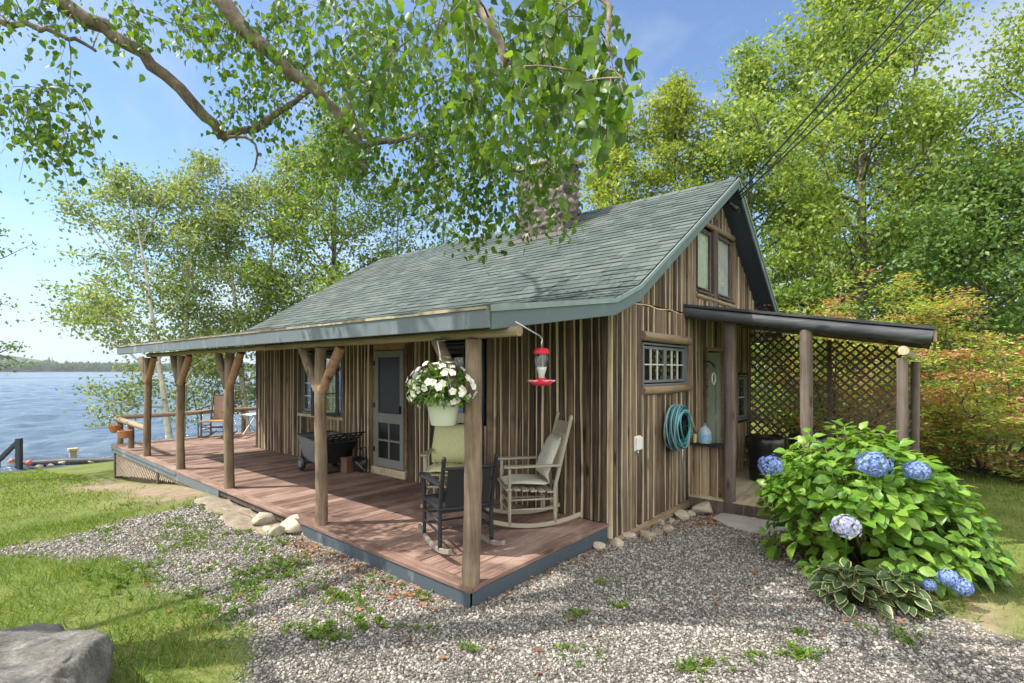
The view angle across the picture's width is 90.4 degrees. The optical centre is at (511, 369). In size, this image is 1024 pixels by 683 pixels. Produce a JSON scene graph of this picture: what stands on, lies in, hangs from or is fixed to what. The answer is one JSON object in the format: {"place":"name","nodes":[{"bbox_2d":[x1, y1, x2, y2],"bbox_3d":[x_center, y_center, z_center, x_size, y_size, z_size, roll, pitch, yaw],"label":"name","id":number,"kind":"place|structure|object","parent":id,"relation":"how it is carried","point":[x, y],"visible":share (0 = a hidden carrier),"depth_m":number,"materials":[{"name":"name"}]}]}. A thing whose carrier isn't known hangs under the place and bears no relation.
{"place":"outdoors","nodes":[
{"label":"outdoors","id":0,"kind":"place"},
{"bbox_2d":[0,468,198,545],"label":"lake lawn","id":1,"kind":"structure","parent":0,"point":[31,476],"depth_m":8.34,"materials":[{"name":"green plant"}]},
{"bbox_2d":[0,354,252,371],"bbox_3d":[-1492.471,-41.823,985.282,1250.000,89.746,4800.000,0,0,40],"label":"hills","id":2,"kind":"structure","parent":0,"point":[27,361],"depth_m":954.96,"materials":[{"name":"green plant"}]},
{"bbox_2d":[0,356,255,371],"bbox_3d":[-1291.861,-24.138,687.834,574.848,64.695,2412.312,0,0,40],"label":"forest","id":3,"kind":"object","parent":2,"relation":"on","point":[48,365],"visible":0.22,"depth_m":900.21,"materials":[{"name":"green plant"}]},
{"bbox_2d":[0,507,260,682],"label":"grass","id":4,"kind":"structure","parent":0,"point":[52,574],"depth_m":3.77,"materials":[{"name":"green plant"}]},
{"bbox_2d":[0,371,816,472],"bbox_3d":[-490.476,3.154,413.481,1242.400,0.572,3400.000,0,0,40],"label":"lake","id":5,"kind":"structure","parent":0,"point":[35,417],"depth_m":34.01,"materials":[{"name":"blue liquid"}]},
{"bbox_2d":[0,438,22,469],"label":"dock rail","id":6,"kind":"object","parent":5,"relation":"in","point":[17,444],"visible":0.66,"depth_m":15.76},
{"bbox_2d":[25,460,32,465],"bbox_3d":[-15.245,2.935,16.034,0.176,0.190,0.180,0,0,40],"label":"buoy","id":7,"kind":"object","parent":5,"relation":"on","point":[28,462],"visible":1,"depth_m":15.98,"materials":[{"name":"red plastic"}]},
{"bbox_2d":[0,376,1023,682],"bbox_3d":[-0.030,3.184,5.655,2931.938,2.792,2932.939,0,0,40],"label":"ground","id":8,"kind":"structure","parent":0,"point":[102,472],"depth_m":3.80,"materials":[{"name":"grey gravel"}]},
{"bbox_2d":[0,189,60,375],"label":"lakeside tree","id":9,"kind":"object","parent":8,"relation":"on","point":[10,346],"visible":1,"depth_m":12.20,"materials":[{"name":"green plant"}]},
{"bbox_2d":[0,623,113,682],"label":"boulder","id":10,"kind":"object","parent":8,"relation":"on","point":[44,653],"visible":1,"depth_m":2.64,"materials":[{"name":"stone"}]},
{"bbox_2d":[23,457,113,465],"bbox_3d":[-14.439,2.995,16.617,2.608,0.239,0.280,0,0,-14],"label":"timber","id":11,"kind":"object","parent":8,"relation":"on","point":[69,461],"visible":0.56,"depth_m":16.56,"materials":[{"name":"grey wood"}]},
{"bbox_2d":[67,447,78,457],"bbox_3d":[-14.649,2.840,16.952,0.260,0.460,0.260,0,0,40],"label":"mooring post","id":12,"kind":"object","parent":11,"relation":"on","point":[72,452],"visible":0.77,"depth_m":16.88,"materials":[{"name":"beige wood"}]},
{"bbox_2d":[17,147,298,438],"bbox_3d":[-10.487,-2.288,15.518,7.340,10.236,6.821,0,0,40],"label":"birch tree","id":13,"kind":"object","parent":8,"relation":"on","point":[100,307],"visible":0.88,"depth_m":15.20,"materials":[{"name":"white plant"}]},
{"bbox_2d":[192,391,198,434],"bbox_3d":[-9.614,1.949,15.484,0.232,2.603,0.045,0,0,-11],"label":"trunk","id":14,"kind":"object","parent":8,"relation":"on","point":[197,415],"visible":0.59,"depth_m":15.48,"materials":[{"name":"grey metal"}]},
{"bbox_2d":[99,121,338,431],"bbox_3d":[-9.163,-2.751,17.704,7.424,11.124,7.225,0,0,40],"label":"birch tree","id":15,"kind":"object","parent":8,"relation":"on","point":[231,229],"visible":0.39,"depth_m":16.86,"materials":[{"name":"green plant"}]},
{"bbox_2d":[194,495,300,534],"bbox_3d":[-3.418,1.830,6.269,2.550,0.152,0.476,0,0,40],"label":"ledge rock","id":16,"kind":"object","parent":8,"relation":"on","point":[234,517],"visible":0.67,"depth_m":6.23,"materials":[{"name":"beige stone"}]},
{"bbox_2d":[252,512,275,524],"bbox_3d":[-2.853,1.724,5.836,0.252,0.185,0.246,0,0,-11],"label":"stone","id":17,"kind":"object","parent":8,"relation":"on","point":[260,518],"visible":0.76,"depth_m":5.78,"materials":[{"name":"beige stone"}]},
{"bbox_2d":[262,525,272,531],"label":"stone","id":18,"kind":"object","parent":8,"relation":"on","point":[266,528],"visible":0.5,"depth_m":5.62,"materials":[{"name":"beige stone"}]},
{"bbox_2d":[268,525,284,536],"bbox_3d":[-2.562,1.750,5.556,0.195,0.126,0.166,0,0,-36],"label":"stone","id":19,"kind":"object","parent":8,"relation":"on","point":[277,529],"visible":0.92,"depth_m":5.49,"materials":[{"name":"beige stone"}]},
{"bbox_2d":[280,514,301,532],"bbox_3d":[-2.444,1.722,5.646,0.284,0.200,0.264,0,0,-10],"label":"stone","id":20,"kind":"object","parent":8,"relation":"on","point":[290,524],"visible":0.68,"depth_m":5.57,"materials":[{"name":"beige stone"}]},
{"bbox_2d":[0,0,655,274],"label":"overhanging birch","id":21,"kind":"object","parent":8,"relation":"on","point":[377,89],"visible":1,"depth_m":4.23,"materials":[{"name":"green plant"}]},
{"bbox_2d":[226,86,430,327],"bbox_3d":[-5.999,-3.481,17.369,7.298,12.115,7.174,0,0,40],"label":"shade tree","id":22,"kind":"object","parent":8,"relation":"on","point":[335,228],"visible":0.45,"depth_m":16.41,"materials":[{"name":"green plant"}]},
{"bbox_2d":[111,407,607,607],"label":"porch deck","id":23,"kind":"structure","parent":8,"relation":"on","point":[374,520],"depth_m":5.79,"materials":[{"name":"paint"}]},
{"bbox_2d":[107,420,120,432],"bbox_3d":[-8.794,1.248,11.231,0.246,0.284,0.250,0,0,23],"label":"rail pot","id":24,"kind":"object","parent":23,"relation":"hanging from","point":[113,428],"visible":0.98,"depth_m":11.16,"materials":[{"name":"ceramic"}]},
{"bbox_2d":[117,424,131,438],"bbox_3d":[-7.957,1.268,10.439,0.246,0.284,0.250,0,0,23],"label":"rail pot","id":25,"kind":"object","parent":23,"relation":"hanging from","point":[124,434],"visible":1,"depth_m":10.37,"materials":[{"name":"ceramic"}]},
{"bbox_2d":[197,390,237,437],"bbox_3d":[-7.194,1.079,12.433,0.630,1.124,0.940,0,0,-6],"label":"rocking chair","id":26,"kind":"object","parent":23,"relation":"on","point":[218,409],"visible":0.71,"depth_m":12.65,"materials":[{"name":"brown wood"}]},
{"bbox_2d":[239,413,255,434],"bbox_3d":[-6.613,1.391,13.075,0.440,0.535,0.600,0,0,20],"label":"folding table","id":27,"kind":"object","parent":23,"relation":"on","point":[251,414],"visible":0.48,"depth_m":13.02,"materials":[{"name":"white plastic"}]},
{"bbox_2d":[296,430,364,473],"bbox_3d":[-2.954,1.314,8.253,1.123,0.670,0.646,0,0,43],"label":"garden cart","id":28,"kind":"object","parent":23,"relation":"on","point":[339,445],"visible":0.82,"depth_m":8.15,"materials":[{"name":"grey plastic"}]},
{"bbox_2d":[340,455,355,472],"bbox_3d":[-2.648,1.526,8.224,0.150,0.245,0.210,0,0,32],"label":"box","id":29,"kind":"object","parent":23,"relation":"on","point":[346,464],"visible":0.86,"depth_m":8.15,"materials":[{"name":"brown wood"}]},
{"bbox_2d":[352,446,366,471],"bbox_3d":[-2.421,1.429,8.137,0.272,0.393,0.224,0,0,30],"label":"carry bag","id":30,"kind":"object","parent":23,"relation":"on","point":[359,463],"visible":1,"depth_m":8.07,"materials":[{"name":"black fabric"}]},
{"bbox_2d":[421,413,464,507],"bbox_3d":[-0.747,1.058,6.270,0.630,1.164,0.940,0,0,4],"label":"rocking chair","id":31,"kind":"object","parent":23,"relation":"on","point":[460,419],"visible":0.12,"depth_m":6.09,"materials":[{"name":"wood"}]},
{"bbox_2d":[425,463,463,472],"bbox_3d":[-0.752,1.187,6.189,0.538,0.084,0.461,0,0,4],"label":"seat cushion","id":32,"kind":"object","parent":31,"relation":"on","point":[435,467],"visible":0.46,"depth_m":6.07,"materials":[{"name":"fabric"}]},
{"bbox_2d":[432,424,463,462],"bbox_3d":[-0.738,0.927,6.414,0.538,0.467,0.220,0,0,4],"label":"back cushion","id":33,"kind":"object","parent":32,"relation":"on","point":[448,442],"visible":0.64,"depth_m":6.36,"materials":[{"name":"beige fabric"}]},
{"bbox_2d":[418,453,504,554],"bbox_3d":[-0.500,1.198,4.791,0.617,0.886,0.921,0,0,-26],"label":"rocking chair","id":34,"kind":"object","parent":23,"relation":"on","point":[451,500],"visible":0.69,"depth_m":4.60,"materials":[{"name":"black wood"}]},
{"bbox_2d":[486,411,580,527],"bbox_3d":[0.214,1.058,5.547,0.940,1.164,0.630,0,0,-10],"label":"rocking chair","id":35,"kind":"object","parent":23,"relation":"on","point":[561,428],"visible":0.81,"depth_m":5.34,"materials":[{"name":"beige wood"}]},
{"bbox_2d":[500,474,549,484],"bbox_3d":[0.131,1.192,5.532,0.472,0.072,0.442,0,0,-10],"label":"seat cushion","id":36,"kind":"object","parent":35,"relation":"on","point":[528,479],"visible":0.91,"depth_m":5.44,"materials":[{"name":"grey fabric"}]},
{"bbox_2d":[536,433,560,481],"bbox_3d":[0.390,0.948,5.579,0.221,0.470,0.442,0,0,-10],"label":"back cushion","id":37,"kind":"object","parent":36,"relation":"on","point":[549,450],"visible":0.94,"depth_m":5.44,"materials":[{"name":"beige fabric"}]},
{"bbox_2d":[362,169,434,257],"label":"sapling","id":38,"kind":"object","parent":8,"relation":"on","point":[401,240],"visible":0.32,"depth_m":18.80,"materials":[{"name":"green plant"}]},
{"bbox_2d":[393,153,474,254],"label":"sapling","id":39,"kind":"object","parent":8,"relation":"on","point":[443,242],"visible":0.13,"depth_m":17.99,"materials":[{"name":"green plant"}]},
{"bbox_2d":[116,152,785,586],"bbox_3d":[-0.986,-0.939,10.015,9.792,5.791,9.054,0,0,40],"label":"log cabin","id":40,"kind":"object","parent":8,"relation":"on","point":[600,300],"visible":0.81,"depth_m":6.85,"materials":[{"name":"brown wood"}]},
{"bbox_2d":[297,352,342,420],"bbox_3d":[-3.456,0.275,9.223,1.560,1.190,0.125,0,0,40],"label":"window","id":41,"kind":"structure","parent":40,"relation":"in","point":[305,411],"depth_m":9.43,"materials":[{"name":"paint"}]},
{"bbox_2d":[373,350,403,470],"bbox_3d":[-1.937,0.610,7.910,0.765,1.820,0.075,0,0,40],"label":"screen door","id":42,"kind":"structure","parent":40,"relation":"in","point":[388,404],"depth_m":7.90,"materials":[{"name":"paint"}]},
{"bbox_2d":[405,340,477,425],"bbox_3d":[-0.532,0.090,3.925,0.623,0.670,0.599,0,0,40],"label":"hanging basket","id":43,"kind":"object","parent":40,"relation":"hanging from","point":[443,409],"visible":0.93,"depth_m":3.82,"materials":[{"name":"white plastic"}]},
{"bbox_2d":[444,341,486,422],"bbox_3d":[-0.647,0.160,6.924,0.780,1.080,0.075,0,0,40],"label":"window","id":44,"kind":"structure","parent":40,"relation":"in","point":[484,343],"depth_m":6.67,"materials":[{"name":"black glass"}]},
{"bbox_2d":[515,321,555,385],"bbox_3d":[0.143,-0.113,3.789,0.199,0.465,0.480,0,0,40],"label":"bird feeder","id":45,"kind":"object","parent":40,"relation":"hanging from","point":[541,380],"visible":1,"depth_m":3.85,"materials":[{"name":"red plastic"}]},
{"bbox_2d":[634,435,642,455],"bbox_3d":[1.463,0.878,5.884,0.055,0.226,0.156,0,0,40],"label":"outlet box","id":46,"kind":"object","parent":40,"relation":"attached to","point":[638,442],"visible":1,"depth_m":5.85,"materials":[{"name":"white plastic"}]},
{"bbox_2d":[641,331,692,394],"bbox_3d":[2.021,-0.080,6.629,0.152,0.780,1.531,0,0,40],"label":"window","id":47,"kind":"structure","parent":40,"relation":"in","point":[658,388],"depth_m":6.57,"materials":[{"name":"paint"}]},
{"bbox_2d":[663,404,691,451],"bbox_3d":[2.205,0.749,6.602,0.220,0.623,0.759,0,0,40],"label":"garden hose","id":48,"kind":"object","parent":40,"relation":"attached to","point":[677,422],"visible":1,"depth_m":6.41,"materials":[{"name":"rubber"}]},
{"bbox_2d":[682,449,682,502],"bbox_3d":[2.384,1.203,6.959,0.113,1.254,0.057,0,0,22],"label":"wall faucet","id":49,"kind":"object","parent":40,"relation":"attached to","point":[682,475],"depth_m":6.95,"materials":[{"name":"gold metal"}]},
{"bbox_2d":[696,229,715,296],"bbox_3d":[2.920,-1.645,7.722,0.110,1.010,0.740,0,0,40],"label":"window","id":50,"kind":"structure","parent":40,"relation":"in","point":[703,240],"depth_m":7.80,"materials":[{"name":"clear glass"}]},
{"bbox_2d":[704,360,715,384],"bbox_3d":[2.996,0.042,7.626,0.159,0.367,0.152,0,0,-28],"label":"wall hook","id":51,"kind":"object","parent":40,"relation":"attached to","point":[712,373],"depth_m":7.57,"materials":[{"name":"metal"}]},
{"bbox_2d":[708,352,720,442],"bbox_3d":[3.109,0.720,8.297,0.780,2.020,0.049,0,0,-26],"label":"side door","id":52,"kind":"structure","parent":40,"relation":"in","point":[714,391],"depth_m":8.40,"materials":[{"name":"paint"}]},
{"bbox_2d":[718,234,734,303],"bbox_3d":[3.534,-1.675,8.461,0.110,1.070,0.860,0,0,40],"label":"window","id":53,"kind":"structure","parent":40,"relation":"in","point":[724,245],"depth_m":8.57,"materials":[{"name":"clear glass"}]},
{"bbox_2d":[737,375,746,420],"bbox_3d":[4.179,0.500,9.289,0.075,0.820,0.540,0,0,40],"label":"window","id":54,"kind":"structure","parent":40,"relation":"in","point":[744,377],"depth_m":9.43,"materials":[{"name":"paint"}]},
{"bbox_2d":[738,0,945,200],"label":"power line","id":55,"kind":"object","parent":40,"relation":"attached to","point":[850,79],"visible":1,"depth_m":6.75,"materials":[{"name":"black plastic"}]},
{"bbox_2d":[0,502,1023,682],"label":"gravel","id":56,"kind":"structure","parent":8,"relation":"on","point":[705,554],"depth_m":3.71,"materials":[{"name":"grey gravel"}]},
{"bbox_2d":[75,500,980,682],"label":"gravel weeds","id":57,"kind":"object","parent":8,"relation":"on","point":[315,633],"visible":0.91,"depth_m":3.98,"materials":[{"name":"green plant"}]},
{"bbox_2d":[117,513,1017,675],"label":"fallen leaves","id":58,"kind":"object","parent":8,"relation":"on","point":[508,591],"visible":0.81,"depth_m":4.32,"materials":[{"name":"brown plant"}]},
{"bbox_2d":[593,541,604,548],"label":"stone","id":59,"kind":"object","parent":8,"relation":"on","point":[598,545],"visible":0.88,"depth_m":5.19,"materials":[{"name":"beige stone"}]},
{"bbox_2d":[610,537,623,546],"bbox_3d":[1.120,1.828,5.375,0.141,0.117,0.172,0,0,-27],"label":"stone","id":60,"kind":"object","parent":8,"relation":"on","point":[616,541],"visible":0.84,"depth_m":5.33,"materials":[{"name":"beige stone"}]},
{"bbox_2d":[579,98,673,211],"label":"young tree","id":61,"kind":"object","parent":8,"relation":"on","point":[598,187],"visible":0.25,"depth_m":19.25,"materials":[{"name":"green plant"}]},
{"bbox_2d":[623,532,635,538],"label":"stone","id":62,"kind":"object","parent":8,"relation":"on","point":[630,535],"visible":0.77,"depth_m":5.59,"materials":[{"name":"beige stone"}]},
{"bbox_2d":[640,530,655,538],"bbox_3d":[1.512,1.844,5.676,0.173,0.086,0.156,0,0,33],"label":"stone","id":63,"kind":"object","parent":8,"relation":"on","point":[648,534],"visible":0.84,"depth_m":5.64,"materials":[{"name":"beige stone"}]},
{"bbox_2d":[651,529,662,534],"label":"stone","id":64,"kind":"object","parent":8,"relation":"on","point":[658,531],"visible":0.71,"depth_m":5.82,"materials":[{"name":"beige stone"}]},
{"bbox_2d":[659,519,664,525],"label":"stone","id":65,"kind":"object","parent":8,"relation":"on","point":[662,522],"visible":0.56,"depth_m":6.25,"materials":[{"name":"beige stone"}]},
{"bbox_2d":[662,525,673,531],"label":"stone","id":66,"kind":"object","parent":8,"relation":"on","point":[668,528],"visible":0.75,"depth_m":5.97,"materials":[{"name":"beige stone"}]},
{"bbox_2d":[608,66,733,204],"bbox_3d":[6.321,-4.925,20.289,5.954,13.586,5.608,0,0,-10],"label":"young tree","id":67,"kind":"object","parent":8,"relation":"on","point":[675,89],"visible":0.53,"depth_m":19.29,"materials":[{"name":"green plant"}]},
{"bbox_2d":[674,509,689,520],"bbox_3d":[2.208,1.893,6.603,0.191,0.148,0.196,0,0,14],"label":"stone","id":68,"kind":"object","parent":8,"relation":"on","point":[680,514],"visible":0.9,"depth_m":6.53,"materials":[{"name":"beige stone"}]},
{"bbox_2d":[686,510,695,515],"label":"stone","id":69,"kind":"object","parent":8,"relation":"on","point":[690,512],"visible":0.62,"depth_m":6.80,"materials":[{"name":"beige stone"}]},
{"bbox_2d":[691,501,712,514],"bbox_3d":[2.579,1.890,6.886,0.278,0.209,0.309,0,0,28],"label":"stone","id":70,"kind":"object","parent":8,"relation":"on","point":[701,508],"visible":0.86,"depth_m":6.79,"materials":[{"name":"beige stone"}]},
{"bbox_2d":[713,513,787,537],"bbox_3d":[3.024,1.973,6.379,0.983,0.145,0.766,0,0,40],"label":"doorstep slab","id":71,"kind":"structure","parent":8,"relation":"on","point":[749,524],"depth_m":6.35,"materials":[{"name":"stone"}]},
{"bbox_2d":[684,18,849,419],"bbox_3d":[9.734,-5.629,20.231,6.457,15.250,7.510,0,0,40],"label":"maple tree","id":72,"kind":"object","parent":8,"relation":"on","point":[748,75],"visible":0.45,"depth_m":19.49,"materials":[{"name":"green plant"}]},
{"bbox_2d":[743,71,856,395],"bbox_3d":[14.748,-6.636,25.673,5.915,17.262,6.080,0,0,40],"label":"woodland tree","id":73,"kind":"object","parent":8,"relation":"on","point":[796,155],"visible":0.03,"depth_m":25.51,"materials":[{"name":"green plant"}]},
{"bbox_2d":[681,304,936,548],"bbox_3d":[4.520,0.525,7.538,2.734,2.890,3.600,0,0,40],"label":"lean to","id":74,"kind":"object","parent":8,"relation":"on","point":[720,484],"visible":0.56,"depth_m":7.05,"materials":[{"name":"brown wood"}]},
{"bbox_2d":[688,410,697,442],"bbox_3d":[2.573,0.790,7.155,0.278,0.465,0.071,0,0,-39],"label":"broom","id":75,"kind":"object","parent":74,"relation":"on","point":[695,438],"visible":0.74,"depth_m":7.13,"materials":[{"name":"brown wood"}]},
{"bbox_2d":[698,423,711,443],"bbox_3d":[2.703,0.886,7.123,0.185,0.274,0.185,0,0,-35],"label":"water jug","id":76,"kind":"object","parent":74,"relation":"on","point":[704,434],"visible":1,"depth_m":7.05,"materials":[{"name":"blue plastic"}]},
{"bbox_2d":[745,433,785,482],"bbox_3d":[4.052,1.393,8.121,0.601,0.742,0.600,0,0,42],"label":"rubbish bin","id":77,"kind":"object","parent":74,"relation":"on","point":[758,445],"visible":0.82,"depth_m":7.95,"materials":[{"name":"black plastic"}]},
{"bbox_2d":[787,433,831,470],"bbox_3d":[4.779,1.393,8.168,0.601,0.742,0.600,0,0,-43],"label":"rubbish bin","id":78,"kind":"object","parent":74,"relation":"on","point":[821,439],"visible":0.26,"depth_m":8.06,"materials":[{"name":"black plastic"}]},
{"bbox_2d":[751,272,892,425],"bbox_3d":[9.213,-0.519,16.008,6.297,5.351,4.705,0,0,40],"label":"shrub","id":79,"kind":"object","parent":8,"relation":"on","point":[790,298],"visible":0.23,"depth_m":15.58,"materials":[{"name":"green plant"}]},
{"bbox_2d":[754,192,936,377],"bbox_3d":[13.429,-3.336,22.465,7.618,10.679,7.344,0,0,-26],"label":"woodland tree","id":80,"kind":"object","parent":8,"relation":"on","point":[765,246],"visible":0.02,"depth_m":22.54,"materials":[{"name":"green plant"}]},
{"bbox_2d":[807,557,897,618],"bbox_3d":[2.674,1.695,4.004,0.604,0.318,0.635,0,0,-4],"label":"hosta","id":81,"kind":"object","parent":8,"relation":"on","point":[831,583],"visible":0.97,"depth_m":3.92,"materials":[{"name":"green plant"}]},
{"bbox_2d":[695,0,1023,417],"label":"maple tree","id":82,"kind":"object","parent":8,"relation":"on","point":[867,96],"visible":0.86,"depth_m":15.84,"materials":[{"name":"green plant"}]},
{"bbox_2d":[737,266,1023,496],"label":"red tipped bush","id":83,"kind":"object","parent":8,"relation":"on","point":[940,434],"visible":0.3,"depth_m":9.48,"materials":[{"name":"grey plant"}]},
{"bbox_2d":[750,418,1018,602],"bbox_3d":[3.366,1.239,4.805,2.089,1.532,2.384,0,0,40],"label":"hydrangea","id":84,"kind":"object","parent":8,"relation":"on","point":[878,506],"visible":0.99,"depth_m":4.47,"materials":[{"name":"green plant"}]},
{"bbox_2d":[843,564,945,616],"bbox_3d":[2.987,1.717,3.989,0.595,0.295,0.594,0,0,-19],"label":"hosta","id":85,"kind":"object","parent":8,"relation":"on","point":[924,599],"visible":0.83,"depth_m":3.87,"materials":[{"name":"green plant"}]},
{"bbox_2d":[821,203,1022,416],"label":"woodland tree","id":86,"kind":"object","parent":8,"relation":"on","point":[882,315],"visible":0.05,"depth_m":20.00,"materials":[{"name":"green plant"}]},
{"bbox_2d":[834,286,1023,484],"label":"red tipped bush","id":87,"kind":"object","parent":8,"relation":"on","point":[1011,469],"visible":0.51,"depth_m":9.25,"materials":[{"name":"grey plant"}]},
{"bbox_2d":[842,140,1023,442],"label":"maple tree","id":88,"kind":"object","parent":8,"relation":"on","point":[942,245],"visible":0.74,"depth_m":13.04,"materials":[{"name":"green plant"}]},
{"bbox_2d":[855,71,1021,318],"bbox_3d":[20.151,-6.295,25.228,7.958,16.598,7.010,0,0,40],"label":"woodland tree","id":89,"kind":"object","parent":8,"relation":"on","point":[917,147],"visible":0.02,"depth_m":24.76,"materials":[{"name":"green plant"}]},
{"bbox_2d":[875,314,1023,407],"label":"shrub","id":90,"kind":"object","parent":8,"relation":"on","point":[973,358],"visible":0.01,"depth_m":21.99,"materials":[{"name":"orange plant"}]},
{"bbox_2d":[917,1,1023,296],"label":"ash tree","id":91,"kind":"object","parent":8,"relation":"on","point":[1016,50],"visible":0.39,"depth_m":13.53,"materials":[{"name":"green plant"}]},
{"bbox_2d":[946,134,1023,409],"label":"woodland tree","id":92,"kind":"object","parent":8,"relation":"on","point":[1009,300],"visible":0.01,"depth_m":23.44,"materials":[{"name":"green plant"}]},
{"bbox_2d":[986,300,1023,409],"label":"shrub","id":93,"kind":"object","parent":8,"relation":"on","point":[1012,359],"visible":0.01,"depth_m":22.87,"materials":[{"name":"green plant"}]},
{"bbox_2d":[0,0,1023,368],"label":"sky","id":94,"kind":"structure","parent":0,"point":[149,120],"materials":[{"name":"blue"}]},
{"bbox_2d":[184,416,1023,640],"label":"side lawn","id":95,"kind":"structure","parent":0,"point":[997,508],"depth_m":7.03,"materials":[{"name":"green plant"}]}
]}

